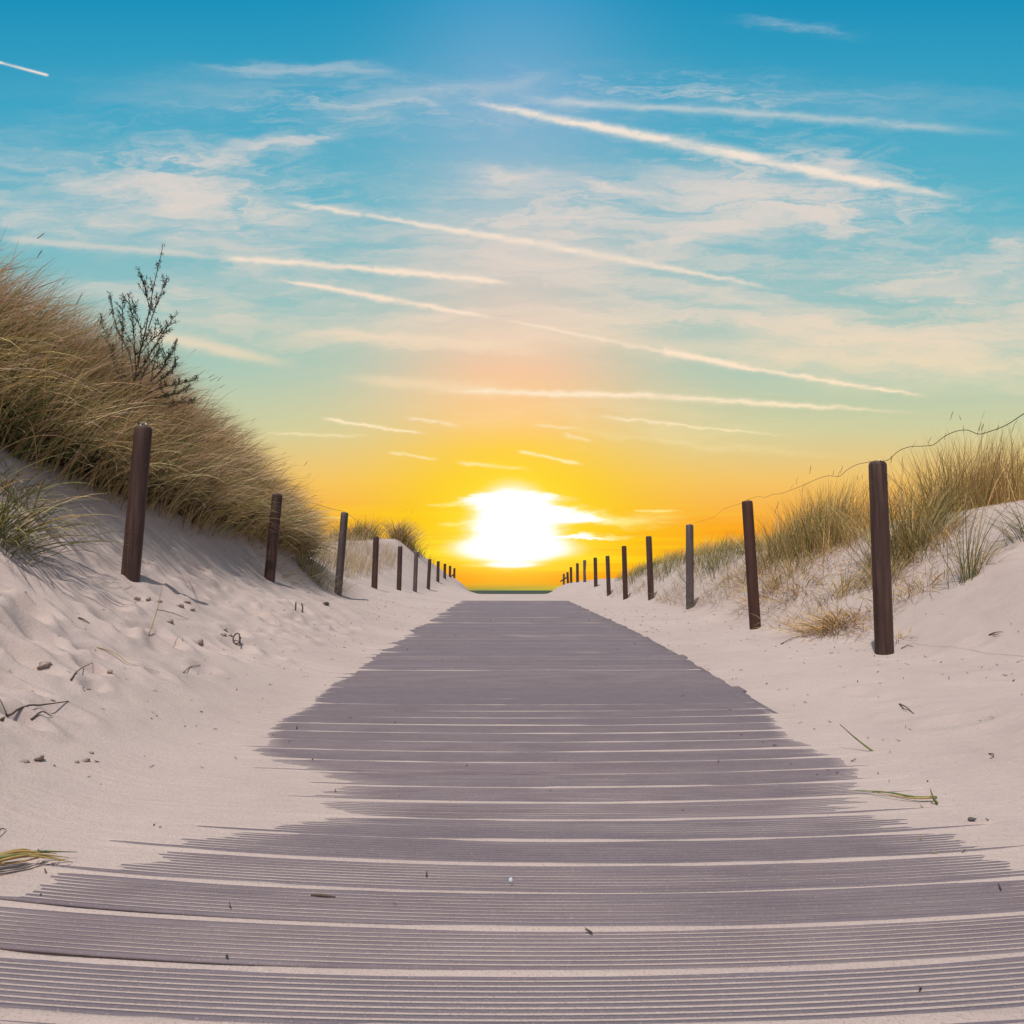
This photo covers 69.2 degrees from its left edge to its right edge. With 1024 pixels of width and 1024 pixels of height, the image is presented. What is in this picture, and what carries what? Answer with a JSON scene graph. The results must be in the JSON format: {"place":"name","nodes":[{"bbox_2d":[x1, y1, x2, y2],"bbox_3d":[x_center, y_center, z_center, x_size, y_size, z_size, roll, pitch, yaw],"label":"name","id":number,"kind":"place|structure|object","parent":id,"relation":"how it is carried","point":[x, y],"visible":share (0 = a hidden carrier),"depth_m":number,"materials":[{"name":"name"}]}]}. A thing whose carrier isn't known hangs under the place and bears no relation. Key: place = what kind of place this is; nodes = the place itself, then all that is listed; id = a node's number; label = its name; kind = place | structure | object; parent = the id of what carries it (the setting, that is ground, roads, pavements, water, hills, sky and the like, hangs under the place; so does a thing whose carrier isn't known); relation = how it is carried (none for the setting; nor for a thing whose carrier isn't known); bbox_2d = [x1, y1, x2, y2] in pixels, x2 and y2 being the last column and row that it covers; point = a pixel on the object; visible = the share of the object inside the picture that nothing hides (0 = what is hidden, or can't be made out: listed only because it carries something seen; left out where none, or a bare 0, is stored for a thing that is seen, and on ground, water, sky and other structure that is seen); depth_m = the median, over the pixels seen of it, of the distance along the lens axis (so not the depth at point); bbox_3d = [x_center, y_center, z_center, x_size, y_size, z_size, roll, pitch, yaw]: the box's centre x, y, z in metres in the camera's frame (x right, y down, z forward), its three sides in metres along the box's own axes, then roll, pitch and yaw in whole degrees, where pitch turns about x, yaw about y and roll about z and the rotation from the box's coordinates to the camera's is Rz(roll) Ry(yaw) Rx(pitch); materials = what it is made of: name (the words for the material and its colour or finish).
{"place":"outdoors","nodes":[
{"label":"outdoors","id":0,"kind":"place"},
{"bbox_2d":[312,528,402,578],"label":"dune grass","id":1,"kind":"structure","parent":0,"point":[356,564],"depth_m":20.02,"materials":[{"name":"plant"}]},
{"bbox_2d":[468,590,552,593],"bbox_3d":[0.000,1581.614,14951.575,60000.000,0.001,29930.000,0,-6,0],"label":"sea","id":2,"kind":"structure","parent":0,"point":[511,591],"depth_m":2984.66,"materials":[{"name":"liquid"}]},
{"bbox_2d":[0,406,1023,1023],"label":"sand","id":3,"kind":"structure","parent":0,"point":[56,800],"depth_m":3.08,"materials":[{"name":"beige sand"}]},
{"bbox_2d":[19,759,29,762],"bbox_3d":[-1.513,0.775,2.302,0.023,0.018,0.027,-3,-7,29],"label":"sand clod","id":4,"kind":"object","parent":3,"relation":"on","point":[24,761],"visible":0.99,"depth_m":2.30,"materials":[{"name":"beige sand"}]},
{"bbox_2d":[0,700,68,720],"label":"twig","id":5,"kind":"object","parent":3,"relation":"on","point":[10,714],"visible":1,"depth_m":2.60,"materials":[{"name":"brown wood"}]},
{"bbox_2d":[0,848,72,865],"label":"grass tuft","id":6,"kind":"object","parent":3,"relation":"on","point":[15,854],"visible":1,"depth_m":1.67,"materials":[{"name":"plant"}]},
{"bbox_2d":[34,755,43,760],"bbox_3d":[-1.498,0.779,2.351,0.029,0.025,0.049,4,-7,-33],"label":"sand clod","id":7,"kind":"object","parent":3,"relation":"on","point":[39,758],"visible":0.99,"depth_m":2.34,"materials":[{"name":"beige sand"}]},
{"bbox_2d":[30,711,52,719],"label":"twig","id":8,"kind":"object","parent":3,"relation":"on","point":[33,717],"visible":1,"depth_m":2.62,"materials":[{"name":"wood"}]},
{"bbox_2d":[37,661,51,668],"bbox_3d":[-1.979,0.649,3.142,0.058,0.037,0.053,4,-7,-32],"label":"sand clod","id":9,"kind":"object","parent":3,"relation":"on","point":[42,664],"visible":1,"depth_m":3.13,"materials":[{"name":"beige sand"}]},
{"bbox_2d":[0,447,124,531],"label":"grass tuft","id":10,"kind":"object","parent":3,"relation":"on","point":[23,488],"visible":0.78,"depth_m":4.75,"materials":[{"name":"green plant"}]},
{"bbox_2d":[0,450,134,564],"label":"grass tuft","id":11,"kind":"object","parent":3,"relation":"on","point":[21,535],"visible":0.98,"depth_m":4.24,"materials":[{"name":"green plant"}]},
{"bbox_2d":[70,663,91,679],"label":"twig","id":12,"kind":"object","parent":3,"relation":"on","point":[72,677],"visible":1,"depth_m":3.13,"materials":[{"name":"wood"}]},
{"bbox_2d":[81,758,89,761],"bbox_3d":[-1.402,0.818,2.437,0.030,0.020,0.022,6,-8,-43],"label":"sand clod","id":13,"kind":"object","parent":3,"relation":"on","point":[86,760],"visible":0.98,"depth_m":2.43,"materials":[{"name":"beige sand"}]},
{"bbox_2d":[96,647,157,671],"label":"twig","id":14,"kind":"object","parent":3,"relation":"on","point":[122,658],"visible":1,"depth_m":3.60,"materials":[{"name":"wood"}]},
{"bbox_2d":[121,423,152,581],"bbox_3d":[-2.599,0.063,5.122,0.165,1.388,0.121,0,-6,0],"label":"wooden post","id":15,"kind":"object","parent":3,"relation":"on","point":[136,509],"visible":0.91,"depth_m":5.09,"materials":[{"name":"brown wood"}]},
{"bbox_2d":[98,243,197,424],"bbox_3d":[-3.500,-1.642,7.113,1.225,1.804,0.652,0,-6,0],"label":"sea buckthorn","id":16,"kind":"object","parent":3,"relation":"on","point":[142,344],"visible":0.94,"depth_m":7.07,"materials":[{"name":"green plant"}]},
{"bbox_2d":[148,582,162,635],"bbox_3d":[-2.004,0.541,4.185,0.014,0.304,0.124,-1,-6,5],"label":"straw","id":17,"kind":"object","parent":3,"relation":"on","point":[155,614],"visible":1,"depth_m":4.16,"materials":[{"name":"beige plant"}]},
{"bbox_2d":[0,227,353,571],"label":"dune grass","id":18,"kind":"structure","parent":3,"relation":"on","point":[70,391],"depth_m":6.73,"materials":[{"name":"beige plant"}]},
{"bbox_2d":[197,638,202,644],"bbox_3d":[-1.884,0.779,4.471,0.044,0.040,0.037,3,-7,-23],"label":"sand clod","id":19,"kind":"object","parent":3,"relation":"on","point":[200,641],"visible":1,"depth_m":4.46,"materials":[{"name":"beige sand"}]},
{"bbox_2d":[232,633,240,644],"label":"curled stalk","id":20,"kind":"object","parent":3,"relation":"on","point":[239,642],"visible":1,"depth_m":4.84,"materials":[{"name":"plant"}]},
{"bbox_2d":[264,493,282,582],"bbox_3d":[-2.717,0.474,8.397,0.198,1.388,0.122,0,-6,0],"label":"wooden post","id":21,"kind":"object","parent":3,"relation":"on","point":[271,555],"visible":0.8,"depth_m":8.37,"materials":[{"name":"brown wood"}]},
{"bbox_2d":[245,531,358,592],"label":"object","id":22,"kind":"object","parent":3,"relation":"on","point":[286,579],"depth_m":9.63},
{"bbox_2d":[283,540,350,595],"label":"grass tuft","id":23,"kind":"object","parent":3,"relation":"on","point":[311,569],"visible":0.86,"depth_m":11.10,"materials":[{"name":"plant"}]},
{"bbox_2d":[293,531,353,591],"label":"grass tuft","id":24,"kind":"object","parent":3,"relation":"on","point":[314,556],"visible":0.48,"depth_m":11.97,"materials":[{"name":"beige plant"}]},
{"bbox_2d":[334,512,347,596],"bbox_3d":[-2.704,0.851,11.675,0.220,1.719,0.122,0,-6,0],"label":"wooden post","id":25,"kind":"object","parent":3,"relation":"on","point":[341,547],"visible":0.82,"depth_m":11.65,"materials":[{"name":"grey wood"}]},
{"bbox_2d":[227,464,375,535],"bbox_3d":[-2.720,-0.022,11.505,0.407,0.274,7.110,0,-6,3],"label":"fence wire","id":26,"kind":"object","parent":25,"relation":"attached to","point":[295,497],"visible":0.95,"depth_m":9.03,"materials":[{"name":"grey metal"}]},
{"bbox_2d":[329,512,396,540],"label":"grass tuft","id":27,"kind":"object","parent":3,"relation":"on","point":[358,530],"visible":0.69,"depth_m":29.78,"materials":[{"name":"brown plant"}]},
{"bbox_2d":[371,536,378,588],"bbox_3d":[-2.762,1.209,14.956,0.145,1.437,0.119,0,-6,0],"label":"wooden post","id":28,"kind":"object","parent":3,"relation":"on","point":[374,582],"visible":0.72,"depth_m":14.93,"materials":[{"name":"brown wood"}]},
{"bbox_2d":[396,546,402,590],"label":"wooden post","id":29,"kind":"object","parent":3,"relation":"on","point":[399,571],"visible":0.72,"depth_m":17.91,"materials":[{"name":"brown wood"}]},
{"bbox_2d":[377,508,428,557],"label":"grass tuft","id":30,"kind":"object","parent":3,"relation":"on","point":[406,539],"visible":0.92,"depth_m":30.88,"materials":[{"name":"brown plant"}]},
{"bbox_2d":[380,528,443,566],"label":"dune grass","id":31,"kind":"structure","parent":3,"relation":"on","point":[419,550],"depth_m":32.35,"materials":[{"name":"beige plant"}]},
{"bbox_2d":[413,552,417,592],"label":"wooden post","id":32,"kind":"object","parent":3,"relation":"on","point":[415,573],"visible":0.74,"depth_m":21.39,"materials":[{"name":"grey wood"}]},
{"bbox_2d":[409,541,426,557],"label":"grass tuft","id":33,"kind":"object","parent":3,"relation":"on","point":[415,550],"visible":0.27,"depth_m":32.27,"materials":[{"name":"plant"}]},
{"bbox_2d":[427,559,430,589],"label":"wooden post","id":34,"kind":"object","parent":3,"relation":"on","point":[428,574],"visible":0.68,"depth_m":24.87,"materials":[{"name":"brown wood"}]},
{"bbox_2d":[436,561,439,582],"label":"wooden post","id":35,"kind":"object","parent":3,"relation":"on","point":[438,571],"visible":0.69,"depth_m":28.38,"materials":[{"name":"brown wood"}]},
{"bbox_2d":[443,564,445,578],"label":"wooden post","id":36,"kind":"object","parent":3,"relation":"on","point":[444,571],"visible":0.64,"depth_m":31.86,"materials":[{"name":"brown wood"}]},
{"bbox_2d":[0,601,1023,1023],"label":"boardwalk","id":37,"kind":"structure","parent":3,"relation":"on","point":[530,663],"depth_m":1.68,"materials":[{"name":"grey wood"}]},
{"bbox_2d":[311,894,335,897],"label":"twig","id":38,"kind":"object","parent":37,"relation":"on","point":[324,895],"visible":1,"depth_m":1.52,"materials":[{"name":"wood"}]},
{"bbox_2d":[9,524,1021,988],"bbox_3d":[-0.009,0.759,7.157,6.384,1.253,12.014,0,-6,0],"label":"plant debris","id":39,"kind":"object","parent":3,"relation":"on","point":[595,664],"visible":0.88,"depth_m":3.79,"materials":[{"name":"brown plant"}]},
{"bbox_2d":[560,572,568,582],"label":"wooden post","id":40,"kind":"object","parent":3,"relation":"on","point":[567,575],"visible":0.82,"depth_m":38.82,"materials":[{"name":"brown wood"}]},
{"bbox_2d":[570,567,571,582],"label":"wooden post","id":41,"kind":"object","parent":3,"relation":"on","point":[570,574],"visible":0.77,"depth_m":35.82,"materials":[{"name":"brown wood"}]},
{"bbox_2d":[576,563,578,581],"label":"wooden post","id":42,"kind":"object","parent":3,"relation":"on","point":[577,572],"visible":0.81,"depth_m":31.86,"materials":[{"name":"brown wood"}]},
{"bbox_2d":[583,560,585,581],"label":"wooden post","id":43,"kind":"object","parent":3,"relation":"on","point":[584,570],"visible":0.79,"depth_m":28.38,"materials":[{"name":"grey wood"}]},
{"bbox_2d":[593,558,597,586],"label":"wooden post","id":44,"kind":"object","parent":3,"relation":"on","point":[595,573],"visible":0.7,"depth_m":24.88,"materials":[{"name":"brown wood"}]},
{"bbox_2d":[606,556,610,595],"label":"wooden post","id":45,"kind":"object","parent":3,"relation":"on","point":[608,583],"visible":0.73,"depth_m":21.48,"materials":[{"name":"brown wood"}]},
{"bbox_2d":[622,546,627,599],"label":"wooden post","id":46,"kind":"object","parent":3,"relation":"on","point":[624,572],"visible":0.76,"depth_m":17.90,"materials":[{"name":"brown wood"}]},
{"bbox_2d":[600,555,667,599],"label":"grass tuft","id":47,"kind":"object","parent":3,"relation":"on","point":[632,578],"visible":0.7,"depth_m":19.91,"materials":[{"name":"plant"}]},
{"bbox_2d":[646,536,653,599],"bbox_3d":[2.784,1.328,14.943,0.152,1.687,0.121,0,-6,0],"label":"wooden post","id":48,"kind":"object","parent":3,"relation":"on","point":[650,581],"visible":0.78,"depth_m":14.92,"materials":[{"name":"brown wood"}]},
{"bbox_2d":[627,549,695,594],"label":"grass tuft","id":49,"kind":"object","parent":3,"relation":"on","point":[666,561],"visible":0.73,"depth_m":17.54,"materials":[{"name":"plant"}]},
{"bbox_2d":[686,524,693,608],"bbox_3d":[2.766,1.042,11.556,0.155,1.717,0.121,0,-6,0],"label":"wooden post","id":50,"kind":"object","parent":3,"relation":"on","point":[689,564],"visible":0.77,"depth_m":11.53,"materials":[{"name":"grey wood"}]},
{"bbox_2d":[640,538,739,595],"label":"grass tuft","id":51,"kind":"object","parent":3,"relation":"on","point":[665,571],"visible":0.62,"depth_m":16.38,"materials":[{"name":"plant"}]},
{"bbox_2d":[650,531,738,598],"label":"grass tuft","id":52,"kind":"object","parent":3,"relation":"on","point":[699,558],"visible":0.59,"depth_m":14.51,"materials":[{"name":"plant"}]},
{"bbox_2d":[700,567,744,590],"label":"grass tuft","id":53,"kind":"object","parent":3,"relation":"on","point":[726,577],"visible":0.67,"depth_m":11.70,"materials":[{"name":"plant"}]},
{"bbox_2d":[742,500,760,629],"bbox_3d":[2.678,0.769,8.266,0.176,1.820,0.120,0,-6,0],"label":"wooden post","id":54,"kind":"object","parent":3,"relation":"on","point":[751,563],"visible":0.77,"depth_m":8.24,"materials":[{"name":"brown wood"}]},
{"bbox_2d":[717,546,786,598],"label":"grass tuft","id":55,"kind":"object","parent":3,"relation":"on","point":[745,574],"visible":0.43,"depth_m":10.46,"materials":[{"name":"plant"}]},
{"bbox_2d":[708,566,811,615],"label":"grass tuft","id":56,"kind":"object","parent":3,"relation":"on","point":[761,588],"visible":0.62,"depth_m":9.43,"materials":[{"name":"plant"}]},
{"bbox_2d":[713,499,858,608],"bbox_3d":[3.900,0.531,10.653,2.402,1.733,2.224,2,-6,-21],"label":"grass tuft","id":57,"kind":"object","parent":3,"relation":"on","point":[767,547],"visible":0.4,"depth_m":10.60,"materials":[{"name":"plant"}]},
{"bbox_2d":[722,525,856,609],"bbox_3d":[3.538,0.714,9.396,1.847,1.123,1.762,-3,-7,24],"label":"grass tuft","id":58,"kind":"object","parent":3,"relation":"on","point":[784,566],"visible":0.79,"depth_m":9.29,"materials":[{"name":"plant"}]},
{"bbox_2d":[730,560,854,618],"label":"grass tuft","id":59,"kind":"object","parent":3,"relation":"on","point":[795,594],"visible":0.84,"depth_m":8.51,"materials":[{"name":"plant"}]},
{"bbox_2d":[730,466,865,577],"bbox_3d":[3.989,0.281,10.209,2.034,1.633,2.128,2,-6,-21],"label":"grass tuft","id":60,"kind":"object","parent":3,"relation":"on","point":[799,536],"visible":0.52,"depth_m":10.03,"materials":[{"name":"plant"}]},
{"bbox_2d":[766,596,873,641],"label":"grass tuft","id":61,"kind":"object","parent":3,"relation":"on","point":[803,631],"visible":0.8,"depth_m":6.65,"materials":[{"name":"beige plant"}]},
{"bbox_2d":[649,518,1010,638],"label":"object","id":62,"kind":"object","parent":3,"relation":"on","point":[977,530],"depth_m":7.53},
{"bbox_2d":[754,459,910,588],"bbox_3d":[4.154,0.204,9.697,2.172,1.786,2.007,3,-7,-29],"label":"grass tuft","id":63,"kind":"object","parent":3,"relation":"on","point":[832,526],"visible":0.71,"depth_m":9.52,"materials":[{"name":"plant"}]},
{"bbox_2d":[795,554,871,612],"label":"grass tuft","id":64,"kind":"object","parent":3,"relation":"on","point":[842,589],"visible":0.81,"depth_m":7.52,"materials":[{"name":"plant"}]},
{"bbox_2d":[840,724,872,750],"bbox_3d":[1.317,0.865,2.839,0.116,0.099,0.008,-3,-7,25],"label":"fallen straw","id":65,"kind":"object","parent":3,"relation":"on","point":[867,747],"visible":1,"depth_m":2.83,"materials":[{"name":"plant"}]},
{"bbox_2d":[800,474,914,562],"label":"grass tuft","id":66,"kind":"object","parent":3,"relation":"on","point":[846,535],"visible":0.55,"depth_m":9.16,"materials":[{"name":"plant"}]},
{"bbox_2d":[842,626,915,645],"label":"grass tuft","id":67,"kind":"object","parent":3,"relation":"on","point":[894,636],"visible":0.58,"depth_m":5.44,"materials":[{"name":"beige plant"}]},
{"bbox_2d":[806,460,952,564],"bbox_3d":[4.306,0.015,8.803,1.469,1.287,1.731,0,-6,0],"label":"grass tuft","id":68,"kind":"object","parent":3,"relation":"on","point":[863,517],"visible":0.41,"depth_m":8.79,"materials":[{"name":"plant"}]},
{"bbox_2d":[868,460,893,654],"bbox_3d":[2.528,0.467,5.078,0.144,1.659,0.120,0,-6,0],"label":"wooden post","id":69,"kind":"object","parent":3,"relation":"on","point":[881,574],"visible":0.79,"depth_m":5.05,"materials":[{"name":"brown wood"}]},
{"bbox_2d":[699,413,1023,521],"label":"fence wire","id":70,"kind":"object","parent":69,"relation":"attached to","point":[901,449],"visible":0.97,"depth_m":4.69,"materials":[{"name":"grey metal"}]},
{"bbox_2d":[828,536,938,596],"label":"grass tuft","id":71,"kind":"object","parent":3,"relation":"on","point":[902,568],"visible":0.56,"depth_m":7.10,"materials":[{"name":"beige plant"}]},
{"bbox_2d":[856,789,937,803],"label":"grass sprig","id":72,"kind":"object","parent":3,"relation":"on","point":[933,797],"depth_m":2.21,"materials":[{"name":"plant"}]},
{"bbox_2d":[813,455,983,578],"bbox_3d":[3.978,0.073,7.678,1.840,1.469,1.856,-5,-8,39],"label":"grass tuft","id":73,"kind":"object","parent":3,"relation":"on","point":[909,520],"visible":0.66,"depth_m":7.45,"materials":[{"name":"plant"}]},
{"bbox_2d":[825,483,996,578],"bbox_3d":[3.945,0.210,7.385,1.616,1.075,1.658,0,-6,0],"label":"grass tuft","id":74,"kind":"object","parent":3,"relation":"on","point":[918,537],"visible":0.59,"depth_m":7.21,"materials":[{"name":"brown plant"}]},
{"bbox_2d":[858,558,973,613],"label":"grass tuft","id":75,"kind":"object","parent":3,"relation":"on","point":[930,577],"visible":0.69,"depth_m":6.20,"materials":[{"name":"plant"}]},
{"bbox_2d":[851,438,1003,529],"bbox_3d":[4.797,-0.266,8.363,1.706,1.228,1.909,4,-7,-34],"label":"grass tuft","id":76,"kind":"object","parent":3,"relation":"on","point":[920,488],"visible":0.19,"depth_m":8.26,"materials":[{"name":"plant"}]},
{"bbox_2d":[867,412,1023,509],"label":"grass tuft","id":77,"kind":"object","parent":3,"relation":"on","point":[982,458],"visible":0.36,"depth_m":7.84,"materials":[{"name":"plant"}]},
{"bbox_2d":[891,501,1005,562],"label":"grass tuft","id":78,"kind":"object","parent":3,"relation":"on","point":[943,534],"visible":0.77,"depth_m":7.01,"materials":[{"name":"plant"}]},
{"bbox_2d":[880,423,1023,529],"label":"grass tuft","id":79,"kind":"object","parent":3,"relation":"on","point":[947,483],"visible":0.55,"depth_m":7.81,"materials":[{"name":"beige plant"}]},
{"bbox_2d":[914,419,1023,513],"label":"grass tuft","id":80,"kind":"object","parent":3,"relation":"on","point":[998,496],"visible":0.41,"depth_m":7.64,"materials":[{"name":"plant"}]},
{"bbox_2d":[918,486,1023,588],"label":"grass tuft","id":81,"kind":"object","parent":3,"relation":"on","point":[974,567],"visible":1,"depth_m":5.73,"materials":[{"name":"green plant"}]},
{"bbox_2d":[924,424,1023,510],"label":"grass tuft","id":82,"kind":"object","parent":3,"relation":"on","point":[1016,474],"visible":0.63,"depth_m":7.41,"materials":[{"name":"plant"}]},
{"bbox_2d":[935,537,1020,570],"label":"grass tuft","id":83,"kind":"object","parent":3,"relation":"on","point":[985,555],"visible":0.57,"depth_m":5.81,"materials":[{"name":"plant"}]},
{"bbox_2d":[944,418,1023,508],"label":"grass tuft","id":84,"kind":"object","parent":3,"relation":"on","point":[1018,475],"visible":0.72,"depth_m":7.34,"materials":[{"name":"plant"}]},
{"bbox_2d":[947,497,1023,544],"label":"grass tuft","id":85,"kind":"object","parent":3,"relation":"on","point":[1016,531],"visible":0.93,"depth_m":5.98,"materials":[{"name":"plant"}]},
{"bbox_2d":[0,0,1023,589],"label":"sky","id":86,"kind":"structure","parent":0,"point":[554,286],"materials":[{"name":"blue"}]},
{"bbox_2d":[614,530,804,599],"bbox_3d":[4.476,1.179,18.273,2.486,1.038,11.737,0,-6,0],"label":"dune grass","id":87,"kind":"structure","parent":0,"point":[679,553],"depth_m":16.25,"materials":[{"name":"plant"}]},
{"bbox_2d":[742,454,1023,559],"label":"dune grass","id":88,"kind":"structure","parent":0,"point":[865,515],"depth_m":9.51,"materials":[{"name":"green plant"}]}
]}

